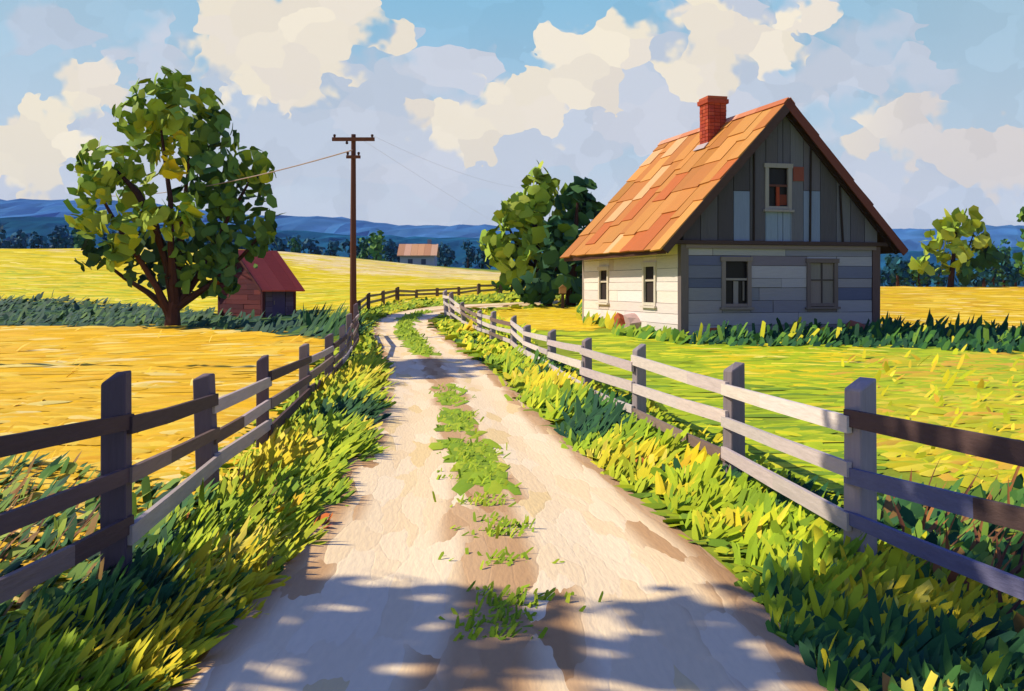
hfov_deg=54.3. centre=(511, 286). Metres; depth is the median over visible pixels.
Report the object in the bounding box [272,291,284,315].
door
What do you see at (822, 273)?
window
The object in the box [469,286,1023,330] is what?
meadow
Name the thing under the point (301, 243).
round tree
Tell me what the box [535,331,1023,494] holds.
lawn
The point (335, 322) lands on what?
tall weeds
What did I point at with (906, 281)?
round tree
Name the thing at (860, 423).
rail fence
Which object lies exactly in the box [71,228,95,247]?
round tree
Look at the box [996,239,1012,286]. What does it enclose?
round tree
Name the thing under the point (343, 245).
round tree
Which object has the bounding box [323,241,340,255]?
round tree
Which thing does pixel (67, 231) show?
round tree
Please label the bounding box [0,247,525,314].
meadow
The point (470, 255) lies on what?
round tree
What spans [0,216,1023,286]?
distant tree line
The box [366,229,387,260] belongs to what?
round tree
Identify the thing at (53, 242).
round tree
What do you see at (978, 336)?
border grass
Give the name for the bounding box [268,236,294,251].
round tree
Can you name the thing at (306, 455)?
verge grass
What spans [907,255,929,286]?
round tree
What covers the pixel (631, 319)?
field stone
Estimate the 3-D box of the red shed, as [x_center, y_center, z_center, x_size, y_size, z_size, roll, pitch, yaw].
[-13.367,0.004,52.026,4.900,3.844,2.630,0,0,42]
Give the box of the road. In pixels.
[167,300,837,690]
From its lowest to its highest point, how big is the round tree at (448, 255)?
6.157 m
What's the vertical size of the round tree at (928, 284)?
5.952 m
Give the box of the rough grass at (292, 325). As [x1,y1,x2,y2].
[0,290,361,338]
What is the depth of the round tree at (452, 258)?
221.05 m
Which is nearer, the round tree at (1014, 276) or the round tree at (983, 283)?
the round tree at (1014, 276)
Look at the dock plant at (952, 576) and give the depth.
5.97 m
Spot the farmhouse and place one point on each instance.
(424, 254)
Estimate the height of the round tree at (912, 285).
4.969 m
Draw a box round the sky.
[0,0,1023,229]
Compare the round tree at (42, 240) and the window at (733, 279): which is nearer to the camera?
the window at (733, 279)
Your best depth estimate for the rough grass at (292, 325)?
49.34 m
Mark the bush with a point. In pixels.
(507, 287)
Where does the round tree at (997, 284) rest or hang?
on the ground at (720, 558)
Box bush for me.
[491,281,524,291]
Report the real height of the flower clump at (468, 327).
0.745 m
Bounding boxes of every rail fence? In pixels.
[0,303,358,603]
[357,284,501,313]
[443,290,1023,600]
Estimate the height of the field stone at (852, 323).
0.609 m
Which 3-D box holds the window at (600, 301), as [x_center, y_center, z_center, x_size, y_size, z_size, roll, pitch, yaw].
[3.402,-0.038,37.192,0.166,1.411,1.175,0,0,-15]
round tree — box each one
[0,224,10,248]
[4,229,25,248]
[12,231,29,248]
[29,231,51,248]
[47,231,59,248]
[51,226,73,248]
[56,225,74,247]
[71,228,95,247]
[99,229,114,240]
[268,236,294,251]
[269,236,287,251]
[288,235,306,253]
[288,237,300,252]
[303,238,325,254]
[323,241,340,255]
[327,238,339,256]
[339,239,360,258]
[356,237,370,258]
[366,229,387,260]
[379,242,396,261]
[383,239,395,261]
[394,244,399,262]
[437,241,454,266]
[439,249,457,266]
[460,239,476,267]
[475,248,491,268]
[880,258,902,286]
[880,269,890,286]
[884,254,911,285]
[891,260,915,286]
[906,260,930,286]
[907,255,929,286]
[915,259,933,286]
[924,265,947,286]
[954,268,977,286]
[969,270,989,284]
[970,268,1000,286]
[979,251,1001,286]
[995,271,1010,286]
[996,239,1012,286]
[1002,261,1023,286]
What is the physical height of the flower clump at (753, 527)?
0.343 m
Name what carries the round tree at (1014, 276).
on the ground at (720, 558)
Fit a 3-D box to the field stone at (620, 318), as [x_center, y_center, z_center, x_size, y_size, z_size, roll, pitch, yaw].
[3.835,1.261,34.733,0.584,0.717,0.513,0,0,0]
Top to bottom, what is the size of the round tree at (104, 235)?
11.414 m
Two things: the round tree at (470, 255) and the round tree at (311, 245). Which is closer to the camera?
the round tree at (470, 255)
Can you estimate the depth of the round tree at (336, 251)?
224.82 m
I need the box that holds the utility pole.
[332,134,374,328]
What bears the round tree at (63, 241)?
on the ground at (720, 558)
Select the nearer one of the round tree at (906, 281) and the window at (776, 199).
the window at (776, 199)
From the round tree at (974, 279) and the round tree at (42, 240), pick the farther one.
the round tree at (42, 240)
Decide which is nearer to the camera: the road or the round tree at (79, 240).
the road
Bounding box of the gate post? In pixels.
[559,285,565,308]
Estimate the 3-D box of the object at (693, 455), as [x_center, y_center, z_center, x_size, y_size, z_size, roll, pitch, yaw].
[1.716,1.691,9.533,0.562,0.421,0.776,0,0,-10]
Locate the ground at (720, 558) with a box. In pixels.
[0,248,1023,673]
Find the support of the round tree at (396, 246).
on the ground at (720, 558)
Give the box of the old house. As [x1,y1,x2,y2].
[560,95,907,335]
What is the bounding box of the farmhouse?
[397,239,439,265]
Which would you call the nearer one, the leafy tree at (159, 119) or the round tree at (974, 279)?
the leafy tree at (159, 119)
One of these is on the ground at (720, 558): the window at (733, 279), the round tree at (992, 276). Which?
the round tree at (992, 276)
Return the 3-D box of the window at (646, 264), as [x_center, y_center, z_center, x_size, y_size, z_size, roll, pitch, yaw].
[4.539,-0.046,33.045,0.164,1.516,1.219,0,0,-15]
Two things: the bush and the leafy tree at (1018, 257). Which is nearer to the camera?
the bush
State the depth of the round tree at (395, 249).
224.14 m
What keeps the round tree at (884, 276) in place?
on the ground at (720, 558)
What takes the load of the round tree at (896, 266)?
on the ground at (720, 558)
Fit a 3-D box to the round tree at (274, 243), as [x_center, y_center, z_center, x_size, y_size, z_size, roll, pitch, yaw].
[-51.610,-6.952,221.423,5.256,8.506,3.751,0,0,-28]
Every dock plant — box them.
[313,513,332,528]
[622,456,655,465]
[933,563,969,590]
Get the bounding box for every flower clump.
[261,492,315,523]
[456,319,476,332]
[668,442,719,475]
[724,501,836,547]
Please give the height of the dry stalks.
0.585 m
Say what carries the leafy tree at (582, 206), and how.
on the ground at (720, 558)
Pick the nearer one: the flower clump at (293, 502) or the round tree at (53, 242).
the flower clump at (293, 502)
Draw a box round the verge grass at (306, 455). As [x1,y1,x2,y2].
[0,291,1023,690]
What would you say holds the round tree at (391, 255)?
on the ground at (720, 558)
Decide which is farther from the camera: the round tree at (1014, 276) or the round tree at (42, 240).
the round tree at (42, 240)
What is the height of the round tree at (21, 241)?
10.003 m
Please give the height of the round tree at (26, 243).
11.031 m
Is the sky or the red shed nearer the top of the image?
the sky
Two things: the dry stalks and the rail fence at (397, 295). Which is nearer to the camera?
the dry stalks
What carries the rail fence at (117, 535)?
on the ground at (720, 558)
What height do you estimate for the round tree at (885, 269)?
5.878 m
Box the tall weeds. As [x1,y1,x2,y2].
[303,300,377,338]
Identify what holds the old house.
on the ground at (720, 558)
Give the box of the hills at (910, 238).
[0,198,1023,250]
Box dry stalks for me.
[0,451,1023,613]
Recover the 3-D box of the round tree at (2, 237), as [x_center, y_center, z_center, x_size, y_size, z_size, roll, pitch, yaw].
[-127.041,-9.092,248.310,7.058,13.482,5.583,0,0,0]
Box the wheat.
[0,325,324,623]
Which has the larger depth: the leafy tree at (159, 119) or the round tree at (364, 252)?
the round tree at (364, 252)
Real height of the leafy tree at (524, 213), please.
7.647 m
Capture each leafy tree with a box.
[63,66,286,325]
[477,160,567,300]
[512,176,605,305]
[908,205,1006,286]
[1012,206,1023,277]
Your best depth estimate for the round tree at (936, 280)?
126.44 m
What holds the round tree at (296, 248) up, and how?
on the ground at (720, 558)
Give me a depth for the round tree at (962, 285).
138.19 m
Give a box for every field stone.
[614,312,624,327]
[623,313,641,328]
[845,320,864,329]
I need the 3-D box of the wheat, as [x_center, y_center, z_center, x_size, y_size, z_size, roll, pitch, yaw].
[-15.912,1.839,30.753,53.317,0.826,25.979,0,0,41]
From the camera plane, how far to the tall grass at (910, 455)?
15.09 m
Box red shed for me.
[217,250,304,317]
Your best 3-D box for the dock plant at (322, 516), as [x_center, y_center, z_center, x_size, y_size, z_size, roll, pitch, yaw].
[-1.465,1.797,7.581,0.218,0.180,0.356,0,0,-14]
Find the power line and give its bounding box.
[145,150,352,194]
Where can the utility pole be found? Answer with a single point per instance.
(353, 139)
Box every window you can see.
[596,266,609,304]
[640,262,656,307]
[720,257,754,309]
[763,163,794,211]
[805,258,840,308]
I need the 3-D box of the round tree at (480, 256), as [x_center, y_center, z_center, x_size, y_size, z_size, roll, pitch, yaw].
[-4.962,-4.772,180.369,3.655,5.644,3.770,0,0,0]
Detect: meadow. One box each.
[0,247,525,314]
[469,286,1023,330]
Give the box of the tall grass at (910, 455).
[827,344,1023,490]
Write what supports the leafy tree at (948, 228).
on the ground at (720, 558)
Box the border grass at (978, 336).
[574,300,1023,353]

